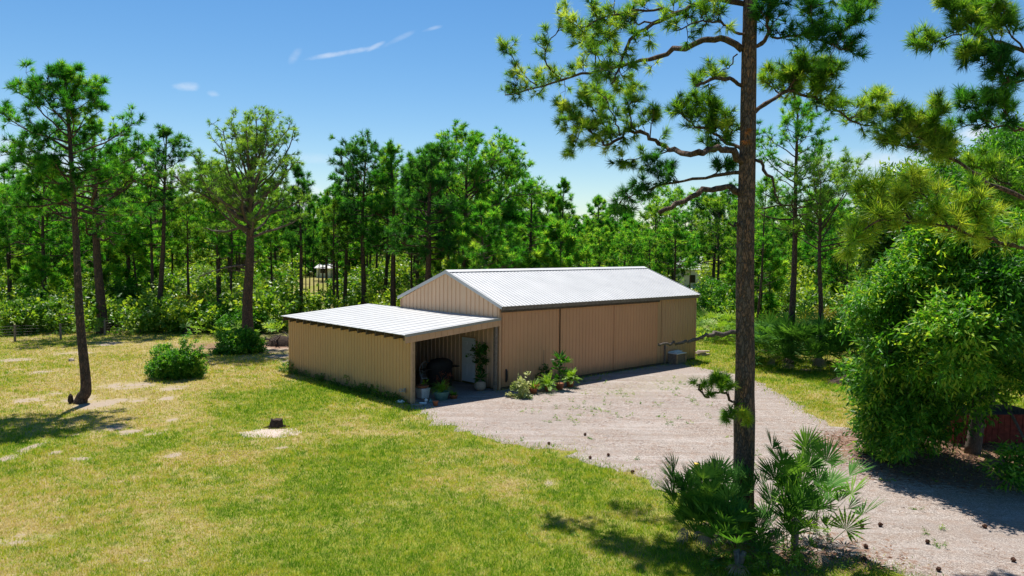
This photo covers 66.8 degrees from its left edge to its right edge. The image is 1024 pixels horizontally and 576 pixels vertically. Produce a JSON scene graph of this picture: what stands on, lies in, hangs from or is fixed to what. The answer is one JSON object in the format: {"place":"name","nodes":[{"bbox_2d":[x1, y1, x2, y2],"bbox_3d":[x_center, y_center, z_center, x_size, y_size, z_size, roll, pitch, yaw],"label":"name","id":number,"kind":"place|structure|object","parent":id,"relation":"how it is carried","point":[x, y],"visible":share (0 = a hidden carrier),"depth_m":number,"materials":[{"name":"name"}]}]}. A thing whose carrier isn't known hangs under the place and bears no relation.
{"place":"outdoors","nodes":[
{"label":"outdoors","id":0,"kind":"place"},
{"bbox_2d":[0,255,1023,575],"bbox_3d":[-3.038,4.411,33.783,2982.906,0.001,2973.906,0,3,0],"label":"ground","id":1,"kind":"structure","parent":0,"point":[100,405],"depth_m":20.51,"materials":[{"name":"green plant"}]},
{"bbox_2d":[0,208,14,279],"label":"forest pine","id":2,"kind":"object","parent":1,"relation":"on","point":[2,270],"visible":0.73,"depth_m":60.83,"materials":[{"name":"green plant"}]},
{"bbox_2d":[10,238,36,291],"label":"young forest pine","id":3,"kind":"object","parent":1,"relation":"on","point":[15,264],"visible":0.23,"depth_m":75.08,"materials":[{"name":"green plant"}]},
{"bbox_2d":[0,162,49,300],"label":"pine tree","id":4,"kind":"object","parent":1,"relation":"on","point":[7,222],"visible":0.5,"depth_m":62.02,"materials":[{"name":"green plant"}]},
{"bbox_2d":[15,252,65,299],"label":"young forest pine","id":5,"kind":"object","parent":1,"relation":"on","point":[40,265],"visible":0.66,"depth_m":57.00,"materials":[{"name":"green plant"}]},
{"bbox_2d":[0,151,86,292],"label":"pine tree","id":6,"kind":"object","parent":1,"relation":"on","point":[41,241],"visible":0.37,"depth_m":59.01,"materials":[{"name":"green plant"}]},
{"bbox_2d":[0,296,86,335],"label":"shrub","id":7,"kind":"object","parent":1,"relation":"on","point":[6,316],"visible":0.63,"depth_m":52.51,"materials":[{"name":"green plant"}]},
{"bbox_2d":[14,218,73,292],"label":"young forest pine","id":8,"kind":"object","parent":1,"relation":"on","point":[68,270],"visible":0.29,"depth_m":65.25,"materials":[{"name":"green plant"}]},
{"bbox_2d":[54,199,92,273],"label":"forest pine","id":9,"kind":"object","parent":1,"relation":"on","point":[88,240],"visible":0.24,"depth_m":64.81,"materials":[{"name":"green plant"}]},
{"bbox_2d":[0,56,156,403],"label":"slender pine","id":10,"kind":"object","parent":1,"relation":"on","point":[66,77],"visible":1,"depth_m":29.59,"materials":[{"name":"green plant"}]},
{"bbox_2d":[1,319,160,341],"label":"wire fence","id":11,"kind":"object","parent":1,"relation":"on","point":[60,330],"visible":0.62,"depth_m":49.74,"materials":[{"name":"metal"}]},
{"bbox_2d":[21,115,171,333],"bbox_3d":[-28.248,-4.369,52.934,8.254,15.106,8.582,0,3,0],"label":"pine tree","id":12,"kind":"object","parent":1,"relation":"on","point":[95,222],"visible":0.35,"depth_m":53.05,"materials":[{"name":"green plant"}]},
{"bbox_2d":[45,276,149,310],"bbox_3d":[-32.501,0.949,60.404,9.430,3.872,7.126,-2,4,-42],"label":"shrub","id":13,"kind":"object","parent":1,"relation":"on","point":[90,286],"visible":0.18,"depth_m":59.21,"materials":[{"name":"green plant"}]},
{"bbox_2d":[83,241,131,294],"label":"young forest pine","id":14,"kind":"object","parent":1,"relation":"on","point":[116,258],"visible":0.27,"depth_m":65.78,"materials":[{"name":"green plant"}]},
{"bbox_2d":[78,142,167,287],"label":"pine tree","id":15,"kind":"object","parent":1,"relation":"on","point":[142,188],"visible":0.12,"depth_m":63.67,"materials":[{"name":"green plant"}]},
{"bbox_2d":[101,205,167,295],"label":"young forest pine","id":16,"kind":"object","parent":1,"relation":"on","point":[118,274],"visible":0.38,"depth_m":62.32,"materials":[{"name":"green plant"}]},
{"bbox_2d":[119,176,180,298],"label":"forest pine","id":17,"kind":"object","parent":1,"relation":"on","point":[146,232],"visible":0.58,"depth_m":59.43,"materials":[{"name":"green plant"}]},
{"bbox_2d":[110,122,193,329],"bbox_3d":[-25.745,-4.429,55.781,6.120,14.961,6.165,0,3,0],"label":"pine tree","id":18,"kind":"object","parent":1,"relation":"on","point":[176,143],"visible":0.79,"depth_m":55.52,"materials":[{"name":"green plant"}]},
{"bbox_2d":[152,195,192,289],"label":"forest pine","id":19,"kind":"object","parent":1,"relation":"on","point":[168,260],"visible":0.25,"depth_m":68.76,"materials":[{"name":"green plant"}]},
{"bbox_2d":[143,328,209,380],"bbox_3d":[-15.650,3.059,36.201,3.152,2.377,3.004,0,3,0],"label":"round shrub","id":20,"kind":"object","parent":1,"relation":"on","point":[178,363],"visible":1,"depth_m":35.68,"materials":[{"name":"green plant"}]},
{"bbox_2d":[168,199,212,302],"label":"forest pine","id":21,"kind":"object","parent":1,"relation":"on","point":[180,259],"visible":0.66,"depth_m":60.55,"materials":[{"name":"green plant"}]},
{"bbox_2d":[179,177,245,293],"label":"pine tree","id":22,"kind":"object","parent":1,"relation":"on","point":[193,219],"visible":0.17,"depth_m":64.79,"materials":[{"name":"green plant"}]},
{"bbox_2d":[180,156,245,302],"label":"forest pine","id":23,"kind":"object","parent":1,"relation":"on","point":[216,240],"visible":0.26,"depth_m":60.05,"materials":[{"name":"green plant"}]},
{"bbox_2d":[167,297,268,333],"bbox_3d":[-20.325,1.962,55.584,7.344,2.585,5.928,2,3,25],"label":"shrub","id":24,"kind":"object","parent":1,"relation":"on","point":[236,312],"visible":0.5,"depth_m":54.48,"materials":[{"name":"green plant"}]},
{"bbox_2d":[199,175,260,296],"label":"forest pine","id":25,"kind":"object","parent":1,"relation":"on","point":[232,245],"visible":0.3,"depth_m":58.92,"materials":[{"name":"green plant"}]},
{"bbox_2d":[161,104,313,330],"bbox_3d":[-16.220,-3.761,47.148,7.954,14.760,7.470,3,4,37],"label":"broad pine","id":26,"kind":"object","parent":1,"relation":"on","point":[246,144],"visible":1,"depth_m":46.52,"materials":[{"name":"green plant"}]},
{"bbox_2d":[208,325,269,355],"bbox_3d":[-15.664,3.008,44.707,3.273,1.736,3.174,0,3,0],"label":"shrub","id":27,"kind":"object","parent":1,"relation":"on","point":[243,341],"visible":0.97,"depth_m":44.18,"materials":[{"name":"green plant"}]},
{"bbox_2d":[237,428,299,437],"bbox_3d":[-7.958,4.786,25.704,2.470,0.064,1.612,0,3,0],"label":"sand patch","id":28,"kind":"object","parent":1,"relation":"on","point":[273,434],"visible":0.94,"depth_m":25.60,"materials":[{"name":"beige sand"}]},
{"bbox_2d":[254,214,288,289],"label":"forest pine","id":29,"kind":"object","parent":1,"relation":"on","point":[268,237],"visible":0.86,"depth_m":64.59,"materials":[{"name":"green plant"}]},
{"bbox_2d":[254,202,294,286],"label":"forest pine","id":30,"kind":"object","parent":1,"relation":"on","point":[274,249],"visible":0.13,"depth_m":77.72,"materials":[{"name":"green plant"}]},
{"bbox_2d":[261,332,288,346],"bbox_3d":[-14.181,3.205,47.979,2.888,0.871,2.358,3,4,43],"label":"brush pile","id":31,"kind":"object","parent":1,"relation":"on","point":[279,340],"visible":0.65,"depth_m":47.66,"materials":[{"name":"brown plant"}]},
{"bbox_2d":[267,163,322,311],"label":"pine tree","id":32,"kind":"object","parent":1,"relation":"on","point":[298,173],"visible":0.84,"depth_m":59.92,"materials":[{"name":"green plant"}]},
{"bbox_2d":[304,191,322,294],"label":"forest pine","id":33,"kind":"object","parent":1,"relation":"on","point":[313,216],"visible":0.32,"depth_m":83.71,"materials":[{"name":"green plant"}]},
{"bbox_2d":[315,198,355,307],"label":"forest pine","id":34,"kind":"object","parent":1,"relation":"on","point":[327,247],"visible":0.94,"depth_m":61.11,"materials":[{"name":"green plant"}]},
{"bbox_2d":[277,360,406,402],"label":"wall weeds","id":35,"kind":"object","parent":1,"relation":"on","point":[362,386],"depth_m":33.16,"materials":[{"name":"green plant"}]},
{"bbox_2d":[315,159,372,306],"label":"pine tree","id":36,"kind":"object","parent":1,"relation":"on","point":[337,196],"visible":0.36,"depth_m":65.45,"materials":[{"name":"green plant"}]},
{"bbox_2d":[324,200,374,291],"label":"young forest pine","id":37,"kind":"object","parent":1,"relation":"on","point":[353,260],"visible":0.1,"depth_m":88.15,"materials":[{"name":"green plant"}]},
{"bbox_2d":[326,127,411,304],"bbox_3d":[-11.196,-4.833,62.067,6.953,15.337,6.851,0,3,0],"label":"pine tree","id":38,"kind":"object","parent":1,"relation":"on","point":[347,209],"visible":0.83,"depth_m":60.62,"materials":[{"name":"green plant"}]},
{"bbox_2d":[358,167,404,300],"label":"forest pine","id":39,"kind":"object","parent":1,"relation":"on","point":[387,254],"visible":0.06,"depth_m":73.38,"materials":[{"name":"green plant"}]},
{"bbox_2d":[355,137,422,306],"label":"pine tree","id":40,"kind":"object","parent":1,"relation":"on","point":[382,178],"visible":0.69,"depth_m":59.18,"materials":[{"name":"green plant"}]},
{"bbox_2d":[0,292,805,342],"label":"palmetto undergrowth","id":41,"kind":"object","parent":1,"relation":"on","point":[270,326],"visible":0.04,"depth_m":52.76,"materials":[{"name":"green plant"}]},
{"bbox_2d":[383,159,439,285],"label":"forest pine","id":42,"kind":"object","parent":1,"relation":"on","point":[417,274],"visible":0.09,"depth_m":69.29,"materials":[{"name":"green plant"}]},
{"bbox_2d":[0,224,846,335],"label":"shrub undergrowth","id":43,"kind":"object","parent":1,"relation":"on","point":[144,315],"visible":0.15,"depth_m":59.59,"materials":[{"name":"green plant"}]},
{"bbox_2d":[384,139,478,287],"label":"pine tree","id":44,"kind":"object","parent":1,"relation":"on","point":[437,152],"visible":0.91,"depth_m":53.27,"materials":[{"name":"green plant"}]},
{"bbox_2d":[416,241,458,283],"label":"young forest pine","id":45,"kind":"object","parent":1,"relation":"on","point":[436,264],"visible":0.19,"depth_m":58.57,"materials":[{"name":"green plant"}]},
{"bbox_2d":[84,193,803,275],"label":"woods","id":46,"kind":"object","parent":1,"relation":"on","point":[329,260],"depth_m":156.05,"materials":[{"name":"green plant"}]},
{"bbox_2d":[418,161,473,262],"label":"pine tree","id":47,"kind":"object","parent":1,"relation":"on","point":[457,178],"visible":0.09,"depth_m":65.75,"materials":[{"name":"green plant"}]},
{"bbox_2d":[416,118,519,268],"bbox_3d":[-3.526,-4.866,58.256,8.499,15.951,8.163,0,3,0],"label":"pine tree","id":48,"kind":"object","parent":1,"relation":"on","point":[480,168],"visible":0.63,"depth_m":57.13,"materials":[{"name":"green plant"}]},
{"bbox_2d":[442,197,527,269],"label":"pine tree","id":49,"kind":"object","parent":1,"relation":"on","point":[516,257],"visible":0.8,"depth_m":51.49,"materials":[{"name":"green plant"}]},
{"bbox_2d":[282,266,699,403],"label":"metal barn","id":50,"kind":"structure","parent":1,"relation":"on","point":[588,320],"depth_m":36.30,"materials":[{"name":"beige metal"}]},
{"bbox_2d":[462,337,475,382],"bbox_3d":[-1.972,3.246,35.150,0.135,2.000,0.980,-2,4,-42],"label":"entry door","id":51,"kind":"structure","parent":50,"relation":"in","point":[468,367],"depth_m":35.19,"materials":[{"name":"white paint"}]},
{"bbox_2d":[501,309,558,386],"bbox_3d":[0.900,2.638,34.803,3.529,3.260,0.170,-2,4,-42],"label":"sliding door","id":52,"kind":"structure","parent":50,"relation":"in","point":[529,339],"depth_m":34.70,"materials":[{"name":"beige metal"}]},
{"bbox_2d":[559,305,613,377],"bbox_3d":[3.642,2.524,37.377,3.796,3.260,0.058,-2,4,-42],"label":"sliding door","id":53,"kind":"structure","parent":50,"relation":"in","point":[586,333],"depth_m":37.38,"materials":[{"name":"beige metal"}]},
{"bbox_2d":[613,302,657,369],"bbox_3d":[6.364,2.416,39.862,3.517,3.260,0.058,-2,4,-42],"label":"sliding door","id":54,"kind":"structure","parent":50,"relation":"in","point":[635,325],"depth_m":39.80,"materials":[{"name":"beige metal"}]},
{"bbox_2d":[460,194,542,268],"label":"young forest pine","id":55,"kind":"object","parent":1,"relation":"on","point":[515,216],"visible":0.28,"depth_m":58.41,"materials":[{"name":"green plant"}]},
{"bbox_2d":[449,135,556,267],"bbox_3d":[-0.721,-4.549,61.544,8.696,14.996,7.424,0,3,0],"label":"pine tree","id":56,"kind":"object","parent":1,"relation":"on","point":[517,169],"visible":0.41,"depth_m":60.70,"materials":[{"name":"green plant"}]},
{"bbox_2d":[506,178,563,268],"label":"pine tree","id":57,"kind":"object","parent":1,"relation":"on","point":[535,219],"visible":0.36,"depth_m":65.51,"materials":[{"name":"green plant"}]},
{"bbox_2d":[517,188,584,267],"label":"young forest pine","id":58,"kind":"object","parent":1,"relation":"on","point":[549,201],"visible":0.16,"depth_m":79.28,"materials":[{"name":"green plant"}]},
{"bbox_2d":[539,176,584,267],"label":"pine tree","id":59,"kind":"object","parent":1,"relation":"on","point":[564,184],"visible":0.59,"depth_m":71.87,"materials":[{"name":"green plant"}]},
{"bbox_2d":[531,217,593,267],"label":"young forest pine","id":60,"kind":"object","parent":1,"relation":"on","point":[552,234],"visible":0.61,"depth_m":56.99,"materials":[{"name":"green plant"}]},
{"bbox_2d":[575,194,619,266],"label":"pine tree","id":61,"kind":"object","parent":1,"relation":"on","point":[598,200],"visible":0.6,"depth_m":75.55,"materials":[{"name":"green plant"}]},
{"bbox_2d":[586,225,617,266],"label":"forest pine","id":62,"kind":"object","parent":1,"relation":"on","point":[599,239],"visible":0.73,"depth_m":61.67,"materials":[{"name":"green plant"}]},
{"bbox_2d":[608,222,638,266],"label":"forest pine","id":63,"kind":"object","parent":1,"relation":"on","point":[614,248],"visible":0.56,"depth_m":59.65,"materials":[{"name":"green plant"}]},
{"bbox_2d":[610,227,655,267],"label":"forest pine","id":64,"kind":"object","parent":1,"relation":"on","point":[631,251],"visible":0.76,"depth_m":57.79,"materials":[{"name":"green plant"}]},
{"bbox_2d":[634,228,663,273],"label":"forest pine","id":65,"kind":"object","parent":1,"relation":"on","point":[649,234],"visible":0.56,"depth_m":60.32,"materials":[{"name":"green plant"}]},
{"bbox_2d":[638,204,683,271],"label":"forest pine","id":66,"kind":"object","parent":1,"relation":"on","point":[645,215],"visible":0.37,"depth_m":68.42,"materials":[{"name":"green plant"}]},
{"bbox_2d":[648,228,690,279],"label":"forest pine","id":67,"kind":"object","parent":1,"relation":"on","point":[682,272],"visible":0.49,"depth_m":65.33,"materials":[{"name":"green plant"}]},
{"bbox_2d":[617,181,732,276],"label":"pine tree","id":68,"kind":"object","parent":1,"relation":"on","point":[678,192],"visible":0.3,"depth_m":82.66,"materials":[{"name":"green plant"}]},
{"bbox_2d":[653,209,699,280],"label":"forest pine","id":69,"kind":"object","parent":1,"relation":"on","point":[664,230],"visible":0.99,"depth_m":58.70,"materials":[{"name":"green plant"}]},
{"bbox_2d":[673,257,709,288],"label":"house","id":70,"kind":"structure","parent":1,"relation":"on","point":[694,276],"depth_m":120.18,"materials":[{"name":"white plastic"}]},
{"bbox_2d":[494,0,898,541],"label":"tall pine","id":71,"kind":"object","parent":1,"relation":"on","point":[821,74],"visible":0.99,"depth_m":16.46,"materials":[{"name":"green plant"}]},
{"bbox_2d":[654,452,763,551],"bbox_3d":[4.034,4.403,16.025,2.280,2.049,2.359,0,3,0],"label":"saw palmetto","id":72,"kind":"object","parent":1,"relation":"on","point":[712,475],"visible":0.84,"depth_m":15.85,"materials":[{"name":"green plant"}]},
{"bbox_2d":[692,191,737,279],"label":"forest pine","id":73,"kind":"object","parent":1,"relation":"on","point":[714,203],"visible":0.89,"depth_m":67.14,"materials":[{"name":"green plant"}]},
{"bbox_2d":[694,276,735,327],"bbox_3d":[15.048,1.168,59.834,5.699,4.312,7.256,0,3,-9],"label":"shrub","id":74,"kind":"object","parent":1,"relation":"on","point":[705,302],"visible":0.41,"depth_m":58.41,"materials":[{"name":"green plant"}]},
{"bbox_2d":[678,178,761,289],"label":"pine tree","id":75,"kind":"object","parent":1,"relation":"on","point":[729,195],"visible":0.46,"depth_m":73.61,"materials":[{"name":"green plant"}]},
{"bbox_2d":[696,306,759,337],"bbox_3d":[15.427,2.182,56.978,5.523,2.120,12.929,1,3,15],"label":"saw palmetto bed","id":76,"kind":"object","parent":1,"relation":"on","point":[724,322],"visible":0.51,"depth_m":53.10,"materials":[{"name":"green plant"}]},
{"bbox_2d":[715,248,760,301],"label":"young forest pine","id":77,"kind":"object","parent":1,"relation":"on","point":[724,271],"visible":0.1,"depth_m":63.17,"materials":[{"name":"green plant"}]},
{"bbox_2d":[720,230,761,285],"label":"forest pine","id":78,"kind":"object","parent":1,"relation":"on","point":[729,240],"visible":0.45,"depth_m":58.90,"materials":[{"name":"green plant"}]},
{"bbox_2d":[690,493,792,575],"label":"saw palmetto","id":79,"kind":"object","parent":1,"relation":"on","point":[717,527],"visible":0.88,"depth_m":15.19,"materials":[{"name":"green plant"}]},
{"bbox_2d":[730,229,789,324],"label":"young forest pine","id":80,"kind":"object","parent":1,"relation":"on","point":[776,262],"visible":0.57,"depth_m":57.93,"materials":[{"name":"green plant"}]},
{"bbox_2d":[734,175,789,323],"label":"pine tree","id":81,"kind":"object","parent":1,"relation":"on","point":[764,239],"visible":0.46,"depth_m":49.63,"materials":[{"name":"green plant"}]},
{"bbox_2d":[700,517,832,575],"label":"weeds","id":82,"kind":"object","parent":1,"relation":"on","point":[796,557],"visible":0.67,"depth_m":15.17,"materials":[{"name":"green plant"}]},
{"bbox_2d":[754,284,814,316],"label":"shrub","id":83,"kind":"object","parent":1,"relation":"on","point":[785,307],"visible":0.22,"depth_m":65.03,"materials":[{"name":"green plant"}]},
{"bbox_2d":[728,96,860,363],"bbox_3d":[15.532,-3.244,41.995,6.464,14.752,6.393,-1,4,-32],"label":"pine tree","id":84,"kind":"object","parent":1,"relation":"on","point":[799,131],"visible":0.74,"depth_m":41.72,"materials":[{"name":"green plant"}]},
{"bbox_2d":[722,424,873,565],"bbox_3d":[5.971,4.119,15.944,2.703,2.645,2.710,-1,4,-32],"label":"saw palmetto","id":85,"kind":"object","parent":1,"relation":"on","point":[788,478],"visible":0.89,"depth_m":15.74,"materials":[{"name":"green plant"}]},
{"bbox_2d":[754,301,867,370],"bbox_3d":[15.564,2.430,41.332,7.564,3.441,7.236,0,3,0],"label":"palmetto thicket","id":86,"kind":"object","parent":1,"relation":"on","point":[807,333],"visible":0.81,"depth_m":39.71,"materials":[{"name":"green plant"}]},
{"bbox_2d":[756,146,872,366],"bbox_3d":[15.985,-1.642,41.076,4.338,11.659,6.386,-1,4,-33],"label":"forked pine","id":87,"kind":"object","parent":1,"relation":"on","point":[815,182],"visible":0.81,"depth_m":40.21,"materials":[{"name":"green plant"}]},
{"bbox_2d":[744,452,885,554],"bbox_3d":[6.160,4.457,15.782,2.747,1.896,2.003,-1,3,-21],"label":"saw palmetto","id":88,"kind":"object","parent":1,"relation":"on","point":[838,526],"visible":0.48,"depth_m":15.85,"materials":[{"name":"green plant"}]},
{"bbox_2d":[782,188,850,294],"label":"young forest pine","id":89,"kind":"object","parent":1,"relation":"on","point":[804,248],"visible":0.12,"depth_m":87.66,"materials":[{"name":"green plant"}]},
{"bbox_2d":[801,186,867,287],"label":"pine tree","id":90,"kind":"object","parent":1,"relation":"on","point":[830,255],"visible":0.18,"depth_m":60.72,"materials":[{"name":"green plant"}]},
{"bbox_2d":[817,245,860,306],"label":"young forest pine","id":91,"kind":"object","parent":1,"relation":"on","point":[827,277],"visible":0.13,"depth_m":63.34,"materials":[{"name":"green plant"}]},
{"bbox_2d":[826,212,863,306],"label":"forest pine","id":92,"kind":"object","parent":1,"relation":"on","point":[841,223],"visible":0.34,"depth_m":59.90,"materials":[{"name":"green plant"}]},
{"bbox_2d":[829,123,1023,492],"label":"broadleaf tree","id":93,"kind":"object","parent":1,"relation":"on","point":[942,323],"visible":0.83,"depth_m":21.06,"materials":[{"name":"green plant"}]},
{"bbox_2d":[830,0,1023,267],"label":"pine tree","id":94,"kind":"object","parent":1,"relation":"on","point":[932,133],"visible":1,"depth_m":14.12,"materials":[{"name":"green plant"}]},
{"bbox_2d":[836,109,1023,402],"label":"oak tree","id":95,"kind":"object","parent":1,"relation":"on","point":[870,254],"visible":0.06,"depth_m":30.03,"materials":[{"name":"green plant"}]},
{"bbox_2d":[943,405,1023,443],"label":"slatted bin","id":96,"kind":"object","parent":1,"relation":"on","point":[1005,430],"visible":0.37,"depth_m":24.94,"materials":[{"name":"red paint"}]},
{"bbox_2d":[0,0,1023,238],"label":"sky","id":97,"kind":"structure","parent":0,"point":[403,71],"materials":[{"name":"blue"}]},
{"bbox_2d":[411,364,1023,575],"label":"gravel driveway","id":98,"kind":"structure","parent":0,"point":[470,405],"depth_m":24.02,"materials":[{"name":"grey gravel"}]},
{"bbox_2d":[420,358,459,387],"bbox_3d":[-3.198,3.732,34.464,1.900,1.280,0.725,-2,4,-42],"label":"covered grill","id":99,"kind":"object","parent":98,"relation":"on","point":[435,367],"visible":0.89,"depth_m":34.08,"materials":[{"name":"black fabric"}]},
{"bbox_2d":[427,379,455,400],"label":"potted plant","id":100,"kind":"object","parent":98,"relation":"on","point":[441,392],"visible":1,"depth_m":31.35,"materials":[{"name":"green plant"}]},
{"bbox_2d":[465,340,489,373],"bbox_3d":[-1.464,3.339,34.081,1.169,2.138,0.900,1,3,17],"label":"potted plant","id":101,"kind":"object","parent":98,"relation":"on","point":[482,350],"visible":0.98,"depth_m":33.97,"materials":[{"name":"green plant"}]},
{"bbox_2d":[505,371,531,398],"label":"variegated shrub","id":102,"kind":"object","parent":98,"relation":"on","point":[521,386],"visible":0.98,"depth_m":31.98,"materials":[{"name":"green plant"}]},
{"bbox_2d":[549,350,572,389],"bbox_3d":[2.182,3.537,33.953,1.092,1.817,1.016,0,3,0],"label":"broad leaved plant","id":103,"kind":"object","parent":98,"relation":"on","point":[560,385],"visible":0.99,"depth_m":33.90,"materials":[{"name":"green plant"}]},
{"bbox_2d":[668,350,686,364],"bbox_3d":[8.909,3.724,41.978,0.960,0.705,0.700,-2,4,-42],"label":"pump box","id":104,"kind":"object","parent":98,"relation":"on","point":[676,357],"visible":0.99,"depth_m":41.76,"materials":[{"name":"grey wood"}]},
{"bbox_2d":[471,376,948,570],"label":"gravel weeds","id":105,"kind":"object","parent":98,"relation":"on","point":[856,559],"visible":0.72,"depth_m":21.57,"materials":[{"name":"green plant"}]},
{"bbox_2d":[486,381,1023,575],"bbox_3d":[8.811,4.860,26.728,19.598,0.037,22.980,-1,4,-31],"label":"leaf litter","id":106,"kind":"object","parent":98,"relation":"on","point":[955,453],"visible":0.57,"depth_m":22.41,"materials":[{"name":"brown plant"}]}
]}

